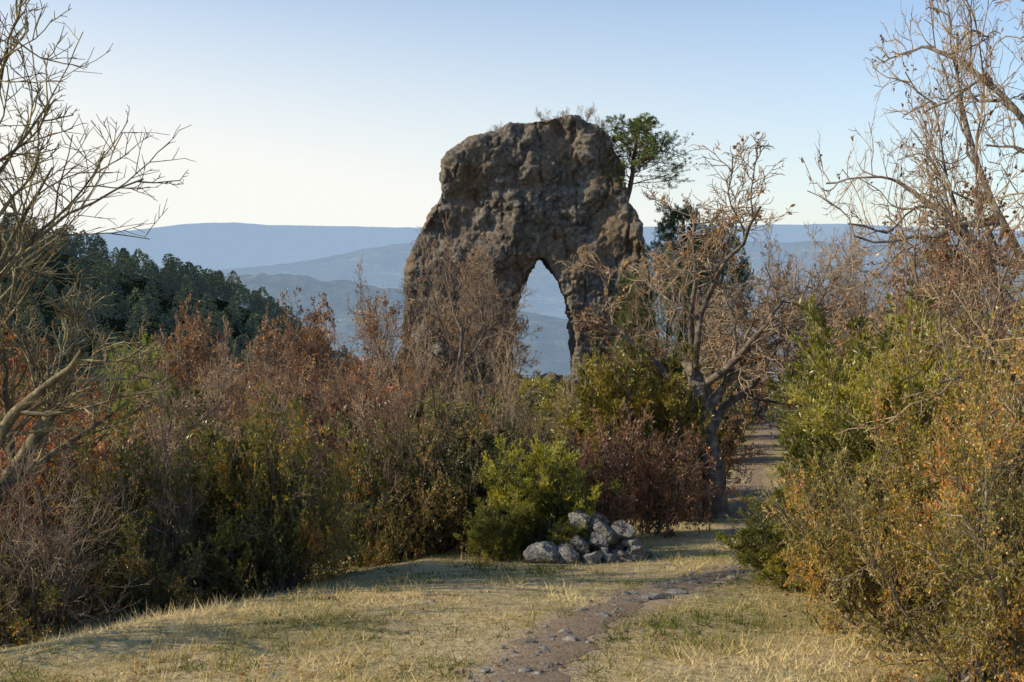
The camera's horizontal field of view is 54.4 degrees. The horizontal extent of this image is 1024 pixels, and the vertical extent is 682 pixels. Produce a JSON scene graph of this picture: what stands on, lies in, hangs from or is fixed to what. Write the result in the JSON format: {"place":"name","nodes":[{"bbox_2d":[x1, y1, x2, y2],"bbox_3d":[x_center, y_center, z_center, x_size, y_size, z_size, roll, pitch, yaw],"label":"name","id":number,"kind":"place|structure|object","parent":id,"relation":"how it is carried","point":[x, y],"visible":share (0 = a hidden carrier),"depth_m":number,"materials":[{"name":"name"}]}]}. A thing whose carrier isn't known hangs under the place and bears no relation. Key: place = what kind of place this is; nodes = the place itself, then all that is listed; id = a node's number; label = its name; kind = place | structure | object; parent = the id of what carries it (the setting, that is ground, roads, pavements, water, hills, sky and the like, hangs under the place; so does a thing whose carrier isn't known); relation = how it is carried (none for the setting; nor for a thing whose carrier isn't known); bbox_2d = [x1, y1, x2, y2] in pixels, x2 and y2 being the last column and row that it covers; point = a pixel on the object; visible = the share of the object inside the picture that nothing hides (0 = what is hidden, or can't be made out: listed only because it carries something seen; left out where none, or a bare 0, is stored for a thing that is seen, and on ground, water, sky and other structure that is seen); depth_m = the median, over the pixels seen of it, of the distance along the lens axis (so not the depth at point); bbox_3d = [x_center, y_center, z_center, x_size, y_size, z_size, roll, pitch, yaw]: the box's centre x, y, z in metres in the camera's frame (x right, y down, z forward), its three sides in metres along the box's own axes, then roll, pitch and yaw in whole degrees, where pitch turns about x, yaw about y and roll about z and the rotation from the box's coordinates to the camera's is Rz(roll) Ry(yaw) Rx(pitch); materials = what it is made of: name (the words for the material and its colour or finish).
{"place":"outdoors","nodes":[
{"label":"outdoors","id":0,"kind":"place"},
{"bbox_2d":[0,249,334,399],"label":"wooded hill","id":1,"kind":"structure","parent":0,"point":[120,326],"depth_m":203.66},
{"bbox_2d":[0,214,362,411],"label":"distant pine forest","id":2,"kind":"object","parent":1,"relation":"on","point":[190,278],"visible":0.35,"depth_m":209.04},
{"bbox_2d":[335,377,409,443],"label":"dry leaf oak shrub","id":3,"kind":"object","parent":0,"point":[394,387],"visible":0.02,"depth_m":27.74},
{"bbox_2d":[0,381,1020,681],"bbox_3d":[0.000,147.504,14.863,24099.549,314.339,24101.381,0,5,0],"label":"ground","id":4,"kind":"structure","parent":0,"point":[92,653],"depth_m":6.27,"materials":[{"name":"plant"}]},
{"bbox_2d":[0,415,67,593],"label":"dry leaf oak shrub","id":5,"kind":"object","parent":4,"relation":"on","point":[4,505],"visible":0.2,"depth_m":8.72,"materials":[{"name":"brown plant"}]},
{"bbox_2d":[0,516,72,632],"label":"box bush","id":6,"kind":"object","parent":4,"relation":"on","point":[8,559],"visible":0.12,"depth_m":7.40,"materials":[{"name":"green plant"}]},
{"bbox_2d":[0,541,76,647],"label":"box bush","id":7,"kind":"object","parent":4,"relation":"on","point":[18,625],"visible":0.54,"depth_m":6.96,"materials":[{"name":"green plant"}]},
{"bbox_2d":[0,362,92,489],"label":"oak tree","id":8,"kind":"object","parent":4,"relation":"on","point":[1,417],"visible":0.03,"depth_m":22.19,"materials":[{"name":"brown plant"}]},
{"bbox_2d":[0,378,124,532],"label":"dry leaf oak shrub","id":9,"kind":"object","parent":4,"relation":"on","point":[65,432],"visible":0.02,"depth_m":16.65,"materials":[{"name":"brown plant"}]},
{"bbox_2d":[0,321,142,621],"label":"dry leaf oak tree","id":10,"kind":"object","parent":4,"relation":"on","point":[26,391],"visible":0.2,"depth_m":9.31,"materials":[{"name":"brown plant"}]},
{"bbox_2d":[14,439,140,623],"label":"box bush","id":11,"kind":"object","parent":4,"relation":"on","point":[135,444],"visible":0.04,"depth_m":9.49,"materials":[{"name":"green plant"}]},
{"bbox_2d":[0,425,157,648],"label":"bare shrub","id":12,"kind":"object","parent":4,"relation":"on","point":[26,553],"visible":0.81,"depth_m":7.39,"materials":[{"name":"brown plant"}]},
{"bbox_2d":[0,0,195,503],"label":"bare oak tree","id":13,"kind":"object","parent":4,"relation":"on","point":[48,379],"visible":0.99,"depth_m":8.11,"materials":[{"name":"brown plant"}]},
{"bbox_2d":[7,391,197,562],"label":"dry leaf oak shrub","id":14,"kind":"object","parent":4,"relation":"on","point":[136,431],"visible":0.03,"depth_m":17.18,"materials":[{"name":"brown plant"}]},
{"bbox_2d":[0,417,213,627],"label":"box bush","id":15,"kind":"object","parent":4,"relation":"on","point":[139,464],"visible":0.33,"depth_m":8.92,"materials":[{"name":"green plant"}]},
{"bbox_2d":[75,365,186,482],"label":"oak tree","id":16,"kind":"object","parent":4,"relation":"on","point":[135,388],"visible":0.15,"depth_m":19.52,"materials":[{"name":"brown plant"}]},
{"bbox_2d":[72,332,208,470],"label":"oak tree","id":17,"kind":"object","parent":4,"relation":"on","point":[144,340],"visible":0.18,"depth_m":25.08,"materials":[{"name":"brown plant"}]},
{"bbox_2d":[73,492,213,627],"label":"box bush","id":18,"kind":"object","parent":4,"relation":"on","point":[141,565],"visible":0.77,"depth_m":8.01,"materials":[{"name":"green plant"}]},
{"bbox_2d":[63,393,242,607],"bbox_3d":[-3.125,1.765,9.269,1.381,2.674,1.690,3,6,30],"label":"bare shrub","id":19,"kind":"object","parent":4,"relation":"on","point":[171,494],"visible":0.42,"depth_m":9.03,"materials":[{"name":"brown plant"}]},
{"bbox_2d":[85,356,244,512],"bbox_3d":[-5.276,2.080,15.110,2.682,3.614,2.389,0,5,1],"label":"bare oak tree","id":20,"kind":"object","parent":4,"relation":"on","point":[179,421],"visible":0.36,"depth_m":15.14,"materials":[{"name":"brown plant"}]},
{"bbox_2d":[129,312,247,468],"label":"bare oak tree","id":21,"kind":"object","parent":4,"relation":"on","point":[226,383],"visible":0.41,"depth_m":19.29,"materials":[{"name":"brown plant"}]},
{"bbox_2d":[149,293,241,440],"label":"dry leaf oak tree","id":22,"kind":"object","parent":4,"relation":"on","point":[194,353],"visible":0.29,"depth_m":26.94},
{"bbox_2d":[149,315,251,452],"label":"dry leaf oak tree","id":23,"kind":"object","parent":4,"relation":"on","point":[167,342],"visible":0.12,"depth_m":29.40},
{"bbox_2d":[131,424,289,602],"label":"juniper bush","id":24,"kind":"object","parent":4,"relation":"on","point":[224,500],"visible":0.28,"depth_m":9.43,"materials":[{"name":"green plant"}]},
{"bbox_2d":[134,384,347,544],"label":"box bush","id":25,"kind":"object","parent":4,"relation":"on","point":[204,422],"visible":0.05,"depth_m":16.14,"materials":[{"name":"green plant"}]},
{"bbox_2d":[166,388,316,575],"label":"dry leaf oak shrub","id":26,"kind":"object","parent":4,"relation":"on","point":[237,425],"visible":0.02,"depth_m":12.88,"materials":[{"name":"brown plant"}]},
{"bbox_2d":[205,286,337,439],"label":"dry leaf oak tree","id":27,"kind":"object","parent":4,"relation":"on","point":[291,342],"visible":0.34,"depth_m":23.74,"materials":[{"name":"brown plant"}]},
{"bbox_2d":[200,382,343,587],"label":"bare shrub","id":28,"kind":"object","parent":4,"relation":"on","point":[284,439],"visible":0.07,"depth_m":10.34,"materials":[{"name":"brown plant"}]},
{"bbox_2d":[195,420,349,597],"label":"box bush","id":29,"kind":"object","parent":4,"relation":"on","point":[212,436],"visible":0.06,"depth_m":9.75,"materials":[{"name":"green plant"}]},
{"bbox_2d":[194,380,381,607],"bbox_3d":[-2.168,1.620,9.398,1.625,2.471,1.622,-2,6,-20],"label":"box bush","id":30,"kind":"object","parent":4,"relation":"on","point":[275,557],"visible":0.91,"depth_m":9.23,"materials":[{"name":"green plant"}]},
{"bbox_2d":[234,343,348,477],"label":"bare oak tree","id":31,"kind":"object","parent":4,"relation":"on","point":[258,391],"visible":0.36,"depth_m":17.48,"materials":[{"name":"brown plant"}]},
{"bbox_2d":[237,321,359,464],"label":"dry leaf oak tree","id":32,"kind":"object","parent":4,"relation":"on","point":[260,353],"visible":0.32,"depth_m":18.53,"materials":[{"name":"brown plant"}]},
{"bbox_2d":[277,292,346,420],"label":"dry leaf oak tree","id":33,"kind":"object","parent":4,"relation":"on","point":[322,336],"visible":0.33,"depth_m":33.34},
{"bbox_2d":[199,356,428,504],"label":"dry leaf oak shrub","id":34,"kind":"object","parent":4,"relation":"on","point":[334,408],"visible":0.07,"depth_m":18.01,"materials":[{"name":"brown plant"}]},
{"bbox_2d":[281,351,372,466],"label":"dry leaf oak tree","id":35,"kind":"object","parent":4,"relation":"on","point":[343,363],"visible":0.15,"depth_m":20.34,"materials":[{"name":"brown plant"}]},
{"bbox_2d":[266,340,459,565],"bbox_3d":[-2.043,1.898,13.466,2.535,3.877,2.072,-1,5,-10],"label":"bare shrub","id":36,"kind":"object","parent":4,"relation":"on","point":[369,408],"visible":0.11,"depth_m":13.33,"materials":[{"name":"brown plant"}]},
{"bbox_2d":[324,291,415,407],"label":"dry leaf oak tree","id":37,"kind":"object","parent":4,"relation":"on","point":[374,327],"visible":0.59,"depth_m":36.92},
{"bbox_2d":[347,256,431,408],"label":"bare oak tree","id":38,"kind":"object","parent":4,"relation":"on","point":[368,300],"visible":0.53,"depth_m":39.91,"materials":[{"name":"brown plant"}]},
{"bbox_2d":[316,398,480,567],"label":"box bush","id":39,"kind":"object","parent":4,"relation":"on","point":[390,546],"visible":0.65,"depth_m":12.23,"materials":[{"name":"green plant"}]},
{"bbox_2d":[322,315,519,555],"bbox_3d":[-0.944,1.653,13.139,2.746,4.011,2.245,-3,6,-30],"label":"bare shrub","id":40,"kind":"object","parent":4,"relation":"on","point":[418,469],"visible":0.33,"depth_m":12.84,"materials":[{"name":"brown plant"}]},
{"bbox_2d":[389,342,485,422],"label":"dry leaf oak tree","id":41,"kind":"object","parent":4,"relation":"on","point":[412,374],"visible":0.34,"depth_m":32.61,"materials":[{"name":"brown plant"}]},
{"bbox_2d":[369,383,520,557],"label":"box bush","id":42,"kind":"object","parent":4,"relation":"on","point":[439,532],"visible":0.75,"depth_m":12.28,"materials":[{"name":"green plant"}]},
{"bbox_2d":[420,378,489,430],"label":"box bush","id":43,"kind":"object","parent":4,"relation":"on","point":[429,396],"visible":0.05,"depth_m":30.36,"materials":[{"name":"green plant"}]},
{"bbox_2d":[399,207,528,395],"bbox_3d":[-1.623,-0.493,38.150,4.421,9.385,3.628,2,6,23],"label":"bare oak tree","id":44,"kind":"object","parent":4,"relation":"on","point":[469,301],"visible":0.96,"depth_m":38.23,"materials":[{"name":"brown plant"}]},
{"bbox_2d":[417,231,537,397],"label":"bare oak tree","id":45,"kind":"object","parent":4,"relation":"on","point":[455,340],"visible":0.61,"depth_m":40.34,"materials":[{"name":"brown plant"}]},
{"bbox_2d":[438,397,549,448],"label":"juniper bush","id":46,"kind":"object","parent":4,"relation":"on","point":[462,403],"visible":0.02,"depth_m":22.91,"materials":[{"name":"green plant"}]},
{"bbox_2d":[453,471,536,561],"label":"juniper bush","id":47,"kind":"object","parent":4,"relation":"on","point":[497,537],"visible":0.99,"depth_m":11.38,"materials":[{"name":"green plant"}]},
{"bbox_2d":[50,536,953,681],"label":"fallen leaves","id":48,"kind":"object","parent":4,"relation":"on","point":[430,677],"visible":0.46,"depth_m":5.98,"materials":[{"name":"brown plant"}]},
{"bbox_2d":[463,289,543,389],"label":"bare oak tree","id":49,"kind":"object","parent":4,"relation":"on","point":[524,349],"visible":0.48,"depth_m":43.82,"materials":[{"name":"brown plant"}]},
{"bbox_2d":[441,328,591,537],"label":"bare shrub","id":50,"kind":"object","parent":4,"relation":"on","point":[507,408],"visible":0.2,"depth_m":13.61,"materials":[{"name":"brown plant"}]},
{"bbox_2d":[392,115,658,391],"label":"natural rock arch","id":51,"kind":"structure","parent":4,"relation":"on","point":[531,194],"depth_m":58.23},
{"bbox_2d":[586,111,709,198],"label":"pine tree","id":52,"kind":"object","parent":51,"relation":"on","point":[638,126],"visible":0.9,"depth_m":58.91,"materials":[{"name":"green plant"}]},
{"bbox_2d":[469,372,591,390],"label":"fallen blocks","id":53,"kind":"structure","parent":4,"relation":"on","point":[550,374],"depth_m":57.29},
{"bbox_2d":[516,376,586,411],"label":"juniper bush","id":54,"kind":"object","parent":4,"relation":"on","point":[522,391],"visible":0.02,"depth_m":29.92,"materials":[{"name":"green plant"}]},
{"bbox_2d":[481,433,624,557],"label":"juniper bush","id":55,"kind":"object","parent":4,"relation":"on","point":[539,461],"visible":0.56,"depth_m":11.65,"materials":[{"name":"green plant"}]},
{"bbox_2d":[521,376,594,422],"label":"juniper bush","id":56,"kind":"object","parent":4,"relation":"on","point":[544,382],"visible":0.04,"depth_m":25.12,"materials":[{"name":"green plant"}]},
{"bbox_2d":[527,455,589,541],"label":"juniper bush","id":57,"kind":"object","parent":4,"relation":"on","point":[574,462],"visible":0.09,"depth_m":11.90,"materials":[{"name":"green plant"}]},
{"bbox_2d":[532,368,597,481],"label":"bare shrub","id":58,"kind":"object","parent":4,"relation":"on","point":[567,406],"visible":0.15,"depth_m":18.44,"materials":[{"name":"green plant"}]},
{"bbox_2d":[545,521,592,552],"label":"juniper bush","id":59,"kind":"object","parent":4,"relation":"on","point":[569,530],"visible":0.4,"depth_m":11.36,"materials":[{"name":"green plant"}]},
{"bbox_2d":[469,385,672,501],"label":"juniper bush","id":60,"kind":"object","parent":4,"relation":"on","point":[573,416],"visible":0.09,"depth_m":18.01,"materials":[{"name":"green plant"}]},
{"bbox_2d":[522,509,652,563],"bbox_3d":[0.885,2.332,11.567,1.541,0.728,1.051,0,5,0],"label":"rock pile","id":61,"kind":"object","parent":4,"relation":"on","point":[617,541],"visible":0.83,"depth_m":11.31,"materials":[{"name":"stone"}]},
{"bbox_2d":[557,398,659,526],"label":"dry leaf oak shrub","id":62,"kind":"object","parent":4,"relation":"on","point":[611,500],"visible":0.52,"depth_m":13.94,"materials":[{"name":"brown plant"}]},
{"bbox_2d":[597,265,663,361],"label":"oak tree","id":63,"kind":"object","parent":4,"relation":"on","point":[642,310],"visible":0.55,"depth_m":57.12,"materials":[{"name":"brown plant"}]},
{"bbox_2d":[559,333,713,516],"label":"juniper bush","id":64,"kind":"object","parent":4,"relation":"on","point":[598,393],"visible":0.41,"depth_m":17.52,"materials":[{"name":"green plant"}]},
{"bbox_2d":[593,357,725,470],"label":"juniper bush","id":65,"kind":"object","parent":4,"relation":"on","point":[673,378],"visible":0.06,"depth_m":18.07,"materials":[{"name":"green plant"}]},
{"bbox_2d":[621,242,708,353],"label":"oak tree","id":66,"kind":"object","parent":4,"relation":"on","point":[689,292],"visible":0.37,"depth_m":56.90,"materials":[{"name":"brown plant"}]},
{"bbox_2d":[600,402,737,537],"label":"dry leaf oak shrub","id":67,"kind":"object","parent":4,"relation":"on","point":[660,486],"visible":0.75,"depth_m":14.65,"materials":[{"name":"brown plant"}]},
{"bbox_2d":[642,426,720,523],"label":"dry leaf oak shrub","id":68,"kind":"object","parent":4,"relation":"on","point":[697,468],"visible":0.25,"depth_m":17.06,"materials":[{"name":"brown plant"}]},
{"bbox_2d":[616,245,755,401],"bbox_3d":[5.945,0.244,32.768,3.498,6.984,4.263,-4,7,-37],"label":"bare oak tree","id":69,"kind":"object","parent":4,"relation":"on","point":[702,354],"visible":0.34,"depth_m":33.02,"materials":[{"name":"brown plant"}]},
{"bbox_2d":[645,199,740,342],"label":"pine tree","id":70,"kind":"object","parent":4,"relation":"on","point":[671,223],"visible":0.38,"depth_m":62.63,"materials":[{"name":"green plant"}]},
{"bbox_2d":[552,132,857,518],"bbox_3d":[3.545,-0.088,18.139,5.119,6.909,5.746,2,6,21],"label":"bare oak tree","id":71,"kind":"object","parent":4,"relation":"on","point":[701,385],"visible":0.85,"depth_m":17.90,"materials":[{"name":"brown plant"}]},
{"bbox_2d":[662,384,753,460],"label":"box bush","id":72,"kind":"object","parent":4,"relation":"on","point":[745,410],"visible":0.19,"depth_m":27.26,"materials":[{"name":"green plant"}]},
{"bbox_2d":[669,246,749,352],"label":"oak tree","id":73,"kind":"object","parent":4,"relation":"on","point":[699,282],"visible":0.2,"depth_m":57.85,"materials":[{"name":"brown plant"}]},
{"bbox_2d":[660,230,768,368],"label":"oak tree","id":74,"kind":"object","parent":4,"relation":"on","point":[746,275],"visible":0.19,"depth_m":61.64,"materials":[{"name":"brown plant"}]},
{"bbox_2d":[675,364,762,440],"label":"dry leaf oak shrub","id":75,"kind":"object","parent":4,"relation":"on","point":[713,387],"visible":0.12,"depth_m":32.85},
{"bbox_2d":[684,408,765,495],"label":"dry leaf oak shrub","id":76,"kind":"object","parent":4,"relation":"on","point":[729,460],"visible":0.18,"depth_m":20.87,"materials":[{"name":"brown plant"}]},
{"bbox_2d":[716,349,789,419],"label":"dry leaf oak shrub","id":77,"kind":"object","parent":4,"relation":"on","point":[764,404],"visible":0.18,"depth_m":40.27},
{"bbox_2d":[713,461,857,593],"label":"juniper bush","id":78,"kind":"object","parent":4,"relation":"on","point":[760,557],"visible":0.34,"depth_m":8.17,"materials":[{"name":"green plant"}]},
{"bbox_2d":[765,361,817,461],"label":"juniper bush","id":79,"kind":"object","parent":4,"relation":"on","point":[773,395],"visible":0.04,"depth_m":26.96,"materials":[{"name":"green plant"}]},
{"bbox_2d":[705,199,893,419],"bbox_3d":[9.127,-0.507,31.480,7.280,8.029,4.396,-2,6,-16],"label":"bare oak tree","id":80,"kind":"object","parent":4,"relation":"on","point":[821,269],"visible":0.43,"depth_m":31.07,"materials":[{"name":"brown plant"}]},
{"bbox_2d":[748,211,873,381],"bbox_3d":[10.596,-0.551,36.090,4.146,8.403,5.052,1,6,13],"label":"bare oak tree","id":81,"kind":"object","parent":4,"relation":"on","point":[777,269],"visible":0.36,"depth_m":34.73,"materials":[{"name":"brown plant"}]},
{"bbox_2d":[768,313,858,482],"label":"dry leaf oak shrub","id":82,"kind":"object","parent":4,"relation":"on","point":[786,400],"visible":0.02,"depth_m":18.71,"materials":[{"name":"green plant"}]},
{"bbox_2d":[769,298,875,431],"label":"bare shrub","id":83,"kind":"object","parent":4,"relation":"on","point":[814,357],"visible":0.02,"depth_m":24.80,"materials":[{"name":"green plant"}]},
{"bbox_2d":[780,235,906,353],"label":"bare oak tree","id":84,"kind":"object","parent":4,"relation":"on","point":[856,287],"visible":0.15,"depth_m":36.59,"materials":[{"name":"brown plant"}]},
{"bbox_2d":[815,295,879,357],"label":"dry leaf oak tree","id":85,"kind":"object","parent":4,"relation":"on","point":[844,321],"visible":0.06,"depth_m":30.57,"materials":[{"name":"brown plant"}]},
{"bbox_2d":[760,317,991,647],"bbox_3d":[2.354,1.022,6.514,1.412,2.371,1.515,-1,6,-12],"label":"box bush","id":86,"kind":"object","parent":4,"relation":"on","point":[818,549],"visible":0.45,"depth_m":6.44,"materials":[{"name":"green plant"}]},
{"bbox_2d":[772,345,985,572],"bbox_3d":[3.103,1.140,8.029,2.181,2.306,1.651,4,7,34],"label":"juniper bush","id":87,"kind":"object","parent":4,"relation":"on","point":[822,437],"visible":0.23,"depth_m":7.93,"materials":[{"name":"green plant"}]},
{"bbox_2d":[763,276,1018,459],"bbox_3d":[4.193,0.979,10.962,2.809,3.348,2.471,1,6,13],"label":"juniper bush","id":88,"kind":"object","parent":4,"relation":"on","point":[809,309],"visible":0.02,"depth_m":11.05,"materials":[{"name":"green plant"}]},
{"bbox_2d":[787,305,1010,473],"bbox_3d":[3.765,0.994,9.700,2.174,2.771,2.472,2,6,23],"label":"juniper bush","id":89,"kind":"object","parent":4,"relation":"on","point":[866,354],"visible":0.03,"depth_m":9.65,"materials":[{"name":"green plant"}]},
{"bbox_2d":[801,0,1023,410],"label":"bare oak tree","id":90,"kind":"object","parent":4,"relation":"on","point":[990,85],"visible":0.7,"depth_m":12.27,"materials":[{"name":"brown plant"}]},
{"bbox_2d":[819,166,1019,418],"bbox_3d":[5.129,0.278,12.778,2.837,4.940,2.919,-1,5,-10],"label":"dry leaf oak tree","id":91,"kind":"object","parent":4,"relation":"on","point":[944,256],"visible":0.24,"depth_m":12.51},
{"bbox_2d":[816,306,1023,681],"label":"box bush","id":92,"kind":"object","parent":4,"relation":"on","point":[983,568],"visible":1,"depth_m":4.99,"materials":[{"name":"green plant"}]},
{"bbox_2d":[838,164,1023,500],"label":"bare oak tree","id":93,"kind":"object","parent":4,"relation":"on","point":[1005,231],"visible":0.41,"depth_m":7.32,"materials":[{"name":"brown plant"}]},
{"bbox_2d":[843,229,1020,419],"bbox_3d":[9.014,0.590,19.882,4.095,5.706,3.983,-2,6,-25],"label":"oak tree","id":94,"kind":"object","parent":4,"relation":"on","point":[947,291],"visible":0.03,"depth_m":19.94,"materials":[{"name":"brown plant"}]},
{"bbox_2d":[848,248,1023,652],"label":"box bush","id":95,"kind":"object","parent":4,"relation":"on","point":[904,623],"visible":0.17,"depth_m":5.94,"materials":[{"name":"green plant"}]},
{"bbox_2d":[860,145,1023,453],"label":"dry leaf oak tree","id":96,"kind":"object","parent":4,"relation":"on","point":[977,263],"visible":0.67,"depth_m":8.42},
{"bbox_2d":[918,283,1023,490],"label":"box bush","id":97,"kind":"object","parent":4,"relation":"on","point":[987,369],"visible":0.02,"depth_m":7.10,"materials":[{"name":"green plant"}]},
{"bbox_2d":[0,0,1023,234],"label":"sky","id":98,"kind":"structure","parent":0,"point":[298,112],"materials":[{"name":"blue"}]},
{"bbox_2d":[44,222,1023,270],"bbox_3d":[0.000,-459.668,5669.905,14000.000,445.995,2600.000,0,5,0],"label":"distant hills","id":99,"kind":"structure","parent":0,"point":[219,246],"depth_m":5682.90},
{"bbox_2d":[139,239,1023,318],"bbox_3d":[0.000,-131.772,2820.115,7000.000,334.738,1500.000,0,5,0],"label":"distant hills","id":100,"kind":"structure","parent":0,"point":[381,265],"depth_m":2859.77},
{"bbox_2d":[201,269,1023,380],"bbox_3d":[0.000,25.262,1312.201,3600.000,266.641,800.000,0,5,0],"label":"distant hills","id":101,"kind":"structure","parent":0,"point":[550,343],"depth_m":1349.02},
{"bbox_2d":[484,408,781,681],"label":"dirt path","id":102,"kind":"structure","parent":0,"point":[578,630],"depth_m":6.43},
{"bbox_2d":[226,481,963,681],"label":"path stones","id":103,"kind":"object","parent":102,"relation":"on","point":[656,596],"visible":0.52,"depth_m":6.97,"materials":[{"name":"stone"}]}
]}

